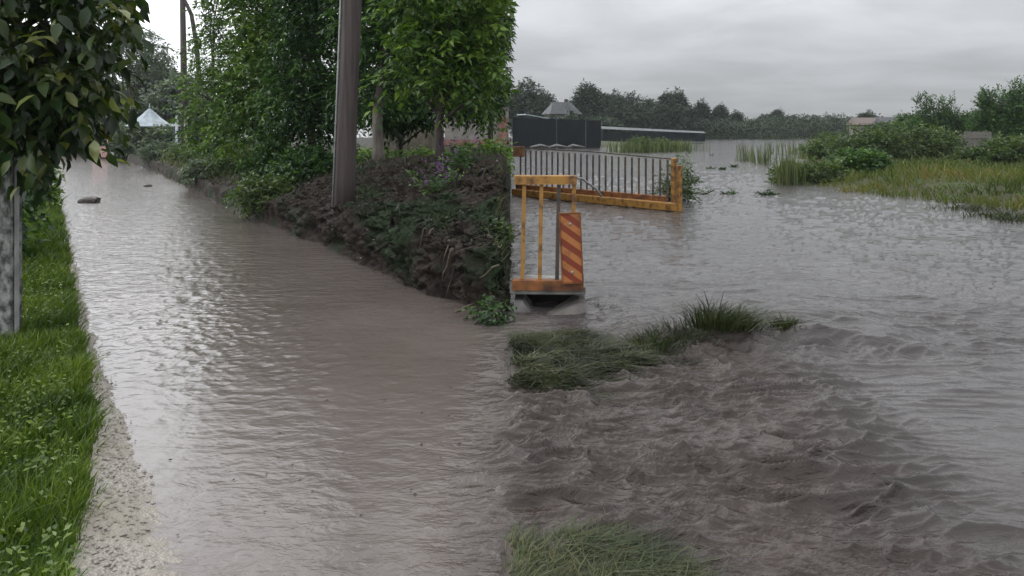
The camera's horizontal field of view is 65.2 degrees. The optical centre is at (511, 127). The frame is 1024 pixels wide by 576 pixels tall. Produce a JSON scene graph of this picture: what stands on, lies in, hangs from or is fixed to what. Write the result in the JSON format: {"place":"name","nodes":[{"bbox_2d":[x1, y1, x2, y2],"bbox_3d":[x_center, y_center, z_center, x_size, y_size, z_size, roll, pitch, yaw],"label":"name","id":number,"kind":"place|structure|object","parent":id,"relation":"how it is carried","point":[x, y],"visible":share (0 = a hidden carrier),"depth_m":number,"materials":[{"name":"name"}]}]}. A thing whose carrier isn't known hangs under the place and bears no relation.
{"place":"outdoors","nodes":[
{"label":"outdoors","id":0,"kind":"place"},
{"bbox_2d":[0,172,123,575],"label":"ground","id":1,"kind":"structure","parent":0,"point":[33,537],"depth_m":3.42,"materials":[{"name":"green plant"}]},
{"bbox_2d":[0,114,21,336],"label":"concrete post","id":2,"kind":"object","parent":1,"relation":"on","point":[11,265],"visible":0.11,"depth_m":6.17,"materials":[{"name":"grey concrete"}]},
{"bbox_2d":[22,164,61,257],"bbox_3d":[-7.140,0.574,9.967,3.132,2.886,2.794,0,0,0],"label":"hedge bush","id":3,"kind":"object","parent":1,"relation":"on","point":[29,209],"visible":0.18,"depth_m":9.89,"materials":[{"name":"green plant"}]},
{"bbox_2d":[22,164,65,210],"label":"shrub","id":4,"kind":"object","parent":1,"relation":"on","point":[49,196],"visible":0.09,"depth_m":15.77,"materials":[{"name":"green plant"}]},
{"bbox_2d":[0,0,153,210],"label":"walnut tree","id":5,"kind":"object","parent":1,"relation":"on","point":[55,101],"visible":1,"depth_m":5.69,"materials":[{"name":"green plant"}]},
{"bbox_2d":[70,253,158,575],"bbox_3d":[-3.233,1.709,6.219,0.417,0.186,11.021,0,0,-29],"label":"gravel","id":6,"kind":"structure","parent":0,"point":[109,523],"depth_m":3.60,"materials":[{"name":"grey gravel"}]},
{"bbox_2d":[57,193,181,575],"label":"path","id":7,"kind":"structure","parent":0,"point":[156,552],"depth_m":3.43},
{"bbox_2d":[66,217,135,476],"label":"leaf litter","id":8,"kind":"object","parent":7,"relation":"on","point":[103,379],"visible":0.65,"depth_m":5.26,"materials":[{"name":"brown plant"}]},
{"bbox_2d":[71,137,511,315],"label":"ground","id":9,"kind":"structure","parent":0,"point":[305,213],"depth_m":9.98,"materials":[{"name":"soil"}]},
{"bbox_2d":[102,125,146,159],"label":"bush","id":10,"kind":"object","parent":9,"relation":"on","point":[135,135],"visible":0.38,"depth_m":42.53,"materials":[{"name":"green plant"}]},
{"bbox_2d":[97,83,167,131],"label":"tree","id":11,"kind":"object","parent":9,"relation":"on","point":[143,102],"visible":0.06,"depth_m":57.46,"materials":[{"name":"green plant"}]},
{"bbox_2d":[88,20,178,110],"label":"tree","id":12,"kind":"object","parent":9,"relation":"on","point":[138,65],"visible":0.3,"depth_m":47.85,"materials":[{"name":"green plant"}]},
{"bbox_2d":[125,103,172,136],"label":"roof","id":13,"kind":"structure","parent":9,"relation":"on","point":[149,117],"depth_m":43.51,"materials":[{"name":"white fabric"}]},
{"bbox_2d":[116,58,191,98],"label":"tree","id":14,"kind":"object","parent":9,"relation":"on","point":[156,80],"visible":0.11,"depth_m":64.44,"materials":[{"name":"green plant"}]},
{"bbox_2d":[137,122,174,151],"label":"bush","id":15,"kind":"object","parent":9,"relation":"on","point":[156,132],"visible":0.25,"depth_m":41.53,"materials":[{"name":"green plant"}]},
{"bbox_2d":[134,139,188,163],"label":"bush","id":16,"kind":"object","parent":9,"relation":"on","point":[151,149],"visible":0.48,"depth_m":33.70,"materials":[{"name":"green plant"}]},
{"bbox_2d":[167,111,180,144],"bbox_3d":[-16.760,0.240,40.000,0.840,2.220,0.400,0,0,0],"label":"wayside cross","id":17,"kind":"object","parent":9,"relation":"on","point":[176,127],"visible":0.41,"depth_m":39.95,"materials":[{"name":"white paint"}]},
{"bbox_2d":[155,138,201,164],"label":"bush","id":18,"kind":"object","parent":9,"relation":"on","point":[181,157],"visible":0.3,"depth_m":28.76,"materials":[{"name":"green plant"}]},
{"bbox_2d":[148,72,232,140],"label":"tree","id":19,"kind":"object","parent":9,"relation":"on","point":[165,87],"visible":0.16,"depth_m":60.45,"materials":[{"name":"green plant"}]},
{"bbox_2d":[180,0,205,144],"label":"utility pole","id":20,"kind":"object","parent":9,"relation":"on","point":[184,4],"visible":0.4,"depth_m":38.90,"materials":[{"name":"wood"}]},
{"bbox_2d":[177,151,233,186],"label":"bush","id":21,"kind":"object","parent":9,"relation":"on","point":[191,171],"visible":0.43,"depth_m":21.55,"materials":[{"name":"green plant"}]},
{"bbox_2d":[189,132,246,161],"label":"bush","id":22,"kind":"object","parent":9,"relation":"on","point":[197,149],"visible":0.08,"depth_m":25.68,"materials":[{"name":"green plant"}]},
{"bbox_2d":[161,0,295,166],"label":"tree","id":23,"kind":"object","parent":9,"relation":"on","point":[209,37],"visible":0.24,"depth_m":24.48,"materials":[{"name":"green plant"}]},
{"bbox_2d":[195,143,270,178],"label":"bush","id":24,"kind":"object","parent":9,"relation":"on","point":[226,164],"visible":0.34,"depth_m":21.24,"materials":[{"name":"green plant"}]},
{"bbox_2d":[218,169,296,219],"bbox_3d":[-4.682,1.296,14.992,1.508,1.089,1.708,0,0,0],"label":"bush","id":25,"kind":"object","parent":9,"relation":"on","point":[251,195],"visible":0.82,"depth_m":14.72,"materials":[{"name":"green plant"}]},
{"bbox_2d":[192,0,329,167],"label":"tree","id":26,"kind":"object","parent":9,"relation":"on","point":[250,42],"visible":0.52,"depth_m":19.25,"materials":[{"name":"green plant"}]},
{"bbox_2d":[232,143,306,183],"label":"bush","id":27,"kind":"object","parent":9,"relation":"on","point":[247,164],"visible":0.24,"depth_m":18.22,"materials":[{"name":"green plant"}]},
{"bbox_2d":[254,141,333,184],"bbox_3d":[-4.144,0.871,16.196,2.134,1.278,1.778,0,0,0],"label":"bush","id":28,"kind":"object","parent":9,"relation":"on","point":[317,161],"visible":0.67,"depth_m":15.90,"materials":[{"name":"green plant"}]},
{"bbox_2d":[231,0,379,170],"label":"tree","id":29,"kind":"object","parent":9,"relation":"on","point":[308,120],"visible":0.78,"depth_m":17.50,"materials":[{"name":"green plant"}]},
{"bbox_2d":[147,143,511,253],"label":"bank grass","id":30,"kind":"structure","parent":9,"relation":"on","point":[357,163],"depth_m":13.12,"materials":[{"name":"green plant"}]},
{"bbox_2d":[331,0,361,210],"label":"utility pole","id":31,"kind":"object","parent":9,"relation":"on","point":[344,157],"visible":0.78,"depth_m":11.31,"materials":[{"name":"grey wood"}]},
{"bbox_2d":[309,0,427,160],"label":"tree","id":32,"kind":"object","parent":9,"relation":"on","point":[375,93],"visible":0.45,"depth_m":15.43,"materials":[{"name":"green plant"}]},
{"bbox_2d":[313,2,429,151],"bbox_3d":[-3.401,-2.356,24.076,5.129,7.032,3.850,0,0,0],"label":"tree","id":33,"kind":"object","parent":9,"relation":"on","point":[397,148],"visible":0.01,"depth_m":23.88,"materials":[{"name":"green plant"}]},
{"bbox_2d":[374,211,400,253],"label":"leaf","id":34,"kind":"object","parent":9,"relation":"on","point":[385,244],"visible":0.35,"depth_m":9.24,"materials":[{"name":"green plant"}]},
{"bbox_2d":[383,122,435,152],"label":"garden wall","id":35,"kind":"structure","parent":9,"relation":"on","point":[429,142],"depth_m":27.86,"materials":[{"name":"beige paint"}]},
{"bbox_2d":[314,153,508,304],"bbox_3d":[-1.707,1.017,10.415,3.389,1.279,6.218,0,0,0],"label":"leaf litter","id":36,"kind":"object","parent":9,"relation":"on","point":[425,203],"visible":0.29,"depth_m":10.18,"materials":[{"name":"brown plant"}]},
{"bbox_2d":[405,154,466,195],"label":"flowering plant","id":37,"kind":"object","parent":9,"relation":"on","point":[448,180],"visible":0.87,"depth_m":10.58,"materials":[{"name":"green plant"}]},
{"bbox_2d":[358,80,514,157],"bbox_3d":[-1.937,-0.194,19.230,4.067,2.653,2.734,0,0,0],"label":"tree","id":38,"kind":"object","parent":9,"relation":"on","point":[419,121],"visible":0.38,"depth_m":18.73,"materials":[{"name":"green plant"}]},
{"bbox_2d":[356,135,518,176],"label":"crop plants","id":39,"kind":"object","parent":9,"relation":"on","point":[494,146],"visible":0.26,"depth_m":16.15,"materials":[{"name":"green plant"}]},
{"bbox_2d":[359,0,519,159],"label":"tree","id":40,"kind":"object","parent":9,"relation":"on","point":[457,60],"visible":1,"depth_m":12.72,"materials":[{"name":"green plant"}]},
{"bbox_2d":[430,135,488,167],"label":"flowering plant","id":41,"kind":"object","parent":9,"relation":"on","point":[457,159],"visible":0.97,"depth_m":11.18,"materials":[{"name":"green plant"}]},
{"bbox_2d":[410,0,516,145],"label":"tree","id":42,"kind":"object","parent":9,"relation":"on","point":[508,68],"visible":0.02,"depth_m":21.78,"materials":[{"name":"green plant"}]},
{"bbox_2d":[461,293,517,327],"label":"weed","id":43,"kind":"object","parent":9,"relation":"on","point":[485,317],"visible":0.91,"depth_m":6.94,"materials":[{"name":"green plant"}]},
{"bbox_2d":[478,234,518,317],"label":"weed","id":44,"kind":"object","parent":9,"relation":"on","point":[505,272],"visible":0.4,"depth_m":7.46,"materials":[{"name":"green plant"}]},
{"bbox_2d":[491,157,512,231],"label":"weed","id":45,"kind":"object","parent":9,"relation":"on","point":[501,164],"visible":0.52,"depth_m":10.49,"materials":[{"name":"green plant"}]},
{"bbox_2d":[484,175,520,263],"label":"weed","id":46,"kind":"object","parent":9,"relation":"on","point":[498,205],"visible":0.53,"depth_m":9.19,"materials":[{"name":"green plant"}]},
{"bbox_2d":[490,216,520,246],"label":"weed","id":47,"kind":"object","parent":9,"relation":"on","point":[500,230],"visible":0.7,"depth_m":8.53,"materials":[{"name":"green plant"}]},
{"bbox_2d":[510,275,586,314],"bbox_3d":[0.352,1.651,7.535,0.730,0.378,0.870,0,0,3],"label":"culvert","id":48,"kind":"object","parent":9,"relation":"on","point":[573,303],"visible":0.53,"depth_m":7.38,"materials":[{"name":"concrete"}]},
{"bbox_2d":[512,175,601,290],"bbox_3d":[0.485,0.965,7.454,0.980,1.056,0.375,0,0,-21],"label":"bridge railing","id":49,"kind":"object","parent":48,"relation":"on","point":[522,283],"visible":0.92,"depth_m":7.38,"materials":[{"name":"yellow paint"}]},
{"bbox_2d":[559,212,583,283],"bbox_3d":[0.540,1.095,7.297,0.202,0.650,0.030,-3,0,4],"label":"hazard board","id":50,"kind":"object","parent":49,"relation":"attached to","point":[570,234],"visible":1,"depth_m":7.29,"materials":[{"name":"orange paint"}]},
{"bbox_2d":[444,88,510,148],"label":"outbuilding","id":51,"kind":"structure","parent":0,"point":[456,133],"depth_m":33.00,"materials":[{"name":"paint"}]},
{"bbox_2d":[22,0,1023,131],"label":"sky","id":52,"kind":"structure","parent":0,"point":[849,58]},
{"bbox_2d":[49,132,1023,575],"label":"flood water","id":53,"kind":"structure","parent":0,"point":[873,424],"depth_m":5.17,"materials":[{"name":"brown liquid"}]},
{"bbox_2d":[77,196,100,202],"bbox_3d":[-9.648,1.680,18.284,0.508,0.246,0.357,0,0,0],"label":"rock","id":54,"kind":"object","parent":53,"relation":"in","point":[90,199],"visible":0.65,"depth_m":18.15,"materials":[{"name":"grey stone"}]},
{"bbox_2d":[512,146,681,211],"bbox_3d":[1.754,1.140,18.076,0.270,1.380,5.149,0,0,-40],"label":"bridge railing","id":55,"kind":"object","parent":53,"relation":"on","point":[637,200],"visible":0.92,"depth_m":17.52,"materials":[{"name":"yellow paint"}]},
{"bbox_2d":[606,138,669,152],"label":"reed clump","id":56,"kind":"object","parent":53,"relation":"in","point":[634,149],"visible":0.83,"depth_m":55.91,"materials":[{"name":"green plant"}]},
{"bbox_2d":[626,133,656,151],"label":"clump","id":57,"kind":"object","parent":53,"relation":"in","point":[642,140],"visible":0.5,"depth_m":56.70,"materials":[{"name":"green plant"}]},
{"bbox_2d":[622,138,700,151],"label":"reed clump","id":58,"kind":"object","parent":53,"relation":"in","point":[679,148],"visible":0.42,"depth_m":57.52,"materials":[{"name":"green plant"}]},
{"bbox_2d":[610,323,717,354],"bbox_3d":[1.106,1.582,5.986,0.842,0.161,0.788,0,0,21],"label":"weed","id":59,"kind":"object","parent":53,"relation":"on","point":[662,340],"visible":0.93,"depth_m":6.02,"materials":[{"name":"green plant"}]},
{"bbox_2d":[603,317,736,348],"bbox_3d":[1.272,1.550,6.210,1.162,0.185,0.852,0,0,18],"label":"weed","id":60,"kind":"object","parent":53,"relation":"on","point":[675,329],"visible":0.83,"depth_m":6.19,"materials":[{"name":"green plant"}]},
{"bbox_2d":[670,139,709,150],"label":"reed clump","id":61,"kind":"object","parent":53,"relation":"in","point":[685,147],"visible":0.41,"depth_m":59.79,"materials":[{"name":"green plant"}]},
{"bbox_2d":[614,291,799,334],"bbox_3d":[1.581,1.425,6.368,1.492,0.300,1.062,0,0,31],"label":"weed","id":62,"kind":"object","parent":53,"relation":"on","point":[717,323],"visible":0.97,"depth_m":6.25,"materials":[{"name":"green plant"}]},
{"bbox_2d":[735,142,753,160],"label":"reed clump","id":63,"kind":"object","parent":53,"relation":"in","point":[741,153],"visible":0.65,"depth_m":42.01,"materials":[{"name":"green plant"}]},
{"bbox_2d":[693,303,807,332],"bbox_3d":[1.978,1.486,6.311,1.288,0.208,0.763,0,0,12],"label":"weed","id":64,"kind":"object","parent":53,"relation":"on","point":[754,323],"visible":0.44,"depth_m":6.31,"materials":[{"name":"green plant"}]},
{"bbox_2d":[745,145,763,161],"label":"reed clump","id":65,"kind":"object","parent":53,"relation":"in","point":[752,156],"visible":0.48,"depth_m":39.88,"materials":[{"name":"green plant"}]},
{"bbox_2d":[754,141,778,163],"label":"reed clump","id":66,"kind":"object","parent":53,"relation":"in","point":[766,161],"visible":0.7,"depth_m":37.90,"materials":[{"name":"green plant"}]},
{"bbox_2d":[756,310,833,330],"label":"weed","id":67,"kind":"object","parent":53,"relation":"on","point":[790,322],"visible":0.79,"depth_m":6.32,"materials":[{"name":"green plant"}]},
{"bbox_2d":[953,207,1023,219],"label":"weed","id":68,"kind":"object","parent":53,"relation":"on","point":[997,212],"visible":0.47,"depth_m":15.20,"materials":[{"name":"green plant"}]},
{"bbox_2d":[963,209,1023,223],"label":"weed","id":69,"kind":"object","parent":53,"relation":"on","point":[1009,218],"visible":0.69,"depth_m":14.60,"materials":[{"name":"green plant"}]},
{"bbox_2d":[542,99,581,118],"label":"house","id":70,"kind":"structure","parent":0,"point":[558,108],"depth_m":103.95,"materials":[{"name":"grey wood"}]},
{"bbox_2d":[500,332,682,575],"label":"ground","id":71,"kind":"structure","parent":0,"point":[507,549],"depth_m":3.20,"materials":[{"name":"green plant"}]},
{"bbox_2d":[499,326,739,415],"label":"flattened grass","id":72,"kind":"structure","parent":71,"relation":"on","point":[566,374],"depth_m":5.67,"materials":[{"name":"green plant"}]},
{"bbox_2d":[492,503,783,575],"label":"grass","id":73,"kind":"structure","parent":71,"relation":"on","point":[642,549],"depth_m":3.08,"materials":[{"name":"green plant"}]},
{"bbox_2d":[585,132,801,146],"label":"ground","id":74,"kind":"structure","parent":0,"point":[604,143],"depth_m":74.88,"materials":[{"name":"green plant"}]},
{"bbox_2d":[509,76,550,133],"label":"tree","id":75,"kind":"object","parent":74,"relation":"on","point":[528,101],"visible":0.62,"depth_m":118.24,"materials":[{"name":"green plant"}]},
{"bbox_2d":[513,117,600,147],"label":"sheet fence","id":76,"kind":"object","parent":74,"relation":"on","point":[542,132],"visible":0.98,"depth_m":69.77,"materials":[{"name":"metal"}]},
{"bbox_2d":[569,78,611,119],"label":"tree","id":77,"kind":"object","parent":74,"relation":"on","point":[587,100],"visible":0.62,"depth_m":116.49,"materials":[{"name":"green plant"}]},
{"bbox_2d":[605,90,653,132],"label":"tree","id":78,"kind":"object","parent":74,"relation":"on","point":[625,100],"visible":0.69,"depth_m":126.87,"materials":[{"name":"green plant"}]},
{"bbox_2d":[601,126,704,141],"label":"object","id":79,"kind":"object","parent":74,"relation":"on","point":[698,136],"visible":0.72,"depth_m":91.27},
{"bbox_2d":[647,88,686,132],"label":"tree","id":80,"kind":"object","parent":74,"relation":"on","point":[666,98],"visible":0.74,"depth_m":126.82,"materials":[{"name":"green plant"}]},
{"bbox_2d":[670,86,693,132],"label":"tree","id":81,"kind":"object","parent":74,"relation":"on","point":[681,99],"visible":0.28,"depth_m":128.55,"materials":[{"name":"green plant"}]},
{"bbox_2d":[684,104,705,132],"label":"tree","id":82,"kind":"object","parent":74,"relation":"on","point":[693,114],"visible":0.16,"depth_m":131.19,"materials":[{"name":"green plant"}]},
{"bbox_2d":[509,95,882,141],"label":"wood","id":83,"kind":"object","parent":74,"relation":"on","point":[751,127],"visible":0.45,"depth_m":124.82,"materials":[{"name":"green plant"}]},
{"bbox_2d":[692,97,715,132],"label":"tree","id":84,"kind":"object","parent":74,"relation":"on","point":[703,109],"visible":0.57,"depth_m":133.31,"materials":[{"name":"green plant"}]},
{"bbox_2d":[709,101,732,136],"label":"tree","id":85,"kind":"object","parent":74,"relation":"on","point":[719,111],"visible":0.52,"depth_m":133.29,"materials":[{"name":"green plant"}]},
{"bbox_2d":[730,109,744,131],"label":"tree","id":86,"kind":"object","parent":74,"relation":"on","point":[736,116],"visible":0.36,"depth_m":138.93,"materials":[{"name":"green plant"}]},
{"bbox_2d":[705,132,846,137],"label":"grass","id":87,"kind":"structure","parent":74,"relation":"on","point":[767,135],"depth_m":134.12,"materials":[{"name":"green plant"}]},
{"bbox_2d":[770,108,786,132],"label":"tree","id":88,"kind":"object","parent":74,"relation":"on","point":[778,112],"visible":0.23,"depth_m":144.61,"materials":[{"name":"green plant"}]},
{"bbox_2d":[857,109,876,117],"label":"tree","id":89,"kind":"object","parent":74,"relation":"on","point":[866,115],"visible":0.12,"depth_m":109.53,"materials":[{"name":"green plant"}]},
{"bbox_2d":[846,118,876,139],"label":"house","id":90,"kind":"structure","parent":0,"point":[861,121],"depth_m":87.28,"materials":[{"name":"grey wood"}]},
{"bbox_2d":[709,139,1023,210],"bbox_3d":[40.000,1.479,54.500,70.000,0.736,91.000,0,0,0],"label":"ground","id":91,"kind":"structure","parent":0,"point":[946,183],"depth_m":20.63,"materials":[{"name":"green plant"}]},
{"bbox_2d":[745,139,816,154],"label":"reed clump","id":92,"kind":"object","parent":91,"relation":"on","point":[793,150],"visible":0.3,"depth_m":52.09,"materials":[{"name":"green plant"}]},
{"bbox_2d":[767,152,807,184],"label":"reed clump","id":93,"kind":"object","parent":91,"relation":"on","point":[785,174],"visible":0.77,"depth_m":23.89,"materials":[{"name":"green plant"}]},
{"bbox_2d":[764,157,822,183],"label":"bush","id":94,"kind":"object","parent":91,"relation":"on","point":[808,180],"visible":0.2,"depth_m":24.68,"materials":[{"name":"green plant"}]},
{"bbox_2d":[800,155,854,183],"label":"bush","id":95,"kind":"object","parent":91,"relation":"on","point":[828,169],"visible":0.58,"depth_m":24.68,"materials":[{"name":"green plant"}]},
{"bbox_2d":[797,130,857,161],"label":"bush","id":96,"kind":"object","parent":91,"relation":"on","point":[818,153],"visible":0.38,"depth_m":39.82,"materials":[{"name":"green plant"}]},
{"bbox_2d":[822,144,894,174],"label":"bush","id":97,"kind":"object","parent":91,"relation":"on","point":[866,159],"visible":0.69,"depth_m":26.44,"materials":[{"name":"green plant"}]},
{"bbox_2d":[821,122,908,160],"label":"bush","id":98,"kind":"object","parent":91,"relation":"on","point":[853,140],"visible":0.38,"depth_m":35.92,"materials":[{"name":"green plant"}]},
{"bbox_2d":[877,110,920,144],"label":"tree","id":99,"kind":"object","parent":91,"relation":"on","point":[901,118],"visible":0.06,"depth_m":53.91,"materials":[{"name":"green plant"}]},
{"bbox_2d":[857,118,950,159],"bbox_3d":[17.101,0.721,35.013,4.280,2.358,2.513,0,0,0],"label":"bush","id":100,"kind":"object","parent":91,"relation":"on","point":[916,147],"visible":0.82,"depth_m":34.68,"materials":[{"name":"green plant"}]},
{"bbox_2d":[899,90,976,142],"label":"tree","id":101,"kind":"object","parent":91,"relation":"on","point":[948,120],"visible":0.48,"depth_m":49.62,"materials":[{"name":"green plant"}]},
{"bbox_2d":[906,120,970,157],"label":"bush","id":102,"kind":"object","parent":91,"relation":"on","point":[947,135],"visible":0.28,"depth_m":35.56,"materials":[{"name":"green plant"}]},
{"bbox_2d":[915,201,1007,212],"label":"weed","id":103,"kind":"object","parent":91,"relation":"on","point":[967,207],"visible":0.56,"depth_m":16.50,"materials":[{"name":"green plant"}]},
{"bbox_2d":[943,143,1005,162],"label":"bush","id":104,"kind":"object","parent":91,"relation":"on","point":[959,154],"visible":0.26,"depth_m":30.83,"materials":[{"name":"green plant"}]},
{"bbox_2d":[958,131,992,149],"bbox_3d":[21.366,0.783,37.056,1.598,1.267,0.165,0,0,8],"label":"plank panel","id":105,"kind":"object","parent":91,"relation":"on","point":[969,137],"visible":0.52,"depth_m":37.00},
{"bbox_2d":[962,83,1017,143],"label":"tree","id":106,"kind":"object","parent":91,"relation":"on","point":[988,105],"visible":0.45,"depth_m":45.80,"materials":[{"name":"green plant"}]},
{"bbox_2d":[962,130,1023,164],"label":"bush","id":107,"kind":"object","parent":91,"relation":"on","point":[1014,151],"visible":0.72,"depth_m":29.74,"materials":[{"name":"green plant"}]},
{"bbox_2d":[987,75,1023,146],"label":"tree","id":108,"kind":"object","parent":91,"relation":"on","point":[1012,100],"visible":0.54,"depth_m":44.80,"materials":[{"name":"green plant"}]},
{"bbox_2d":[1002,95,1023,140],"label":"tree","id":109,"kind":"object","parent":91,"relation":"on","point":[1019,127],"visible":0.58,"depth_m":44.06,"materials":[{"name":"green plant"}]},
{"label":"ground","id":110,"kind":"structure","parent":0,"visible":0},
{"bbox_2d":[647,150,702,202],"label":"bush","id":111,"kind":"object","parent":110,"relation":"on","point":[686,184],"visible":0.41,"depth_m":18.31,"materials":[{"name":"green plant"}]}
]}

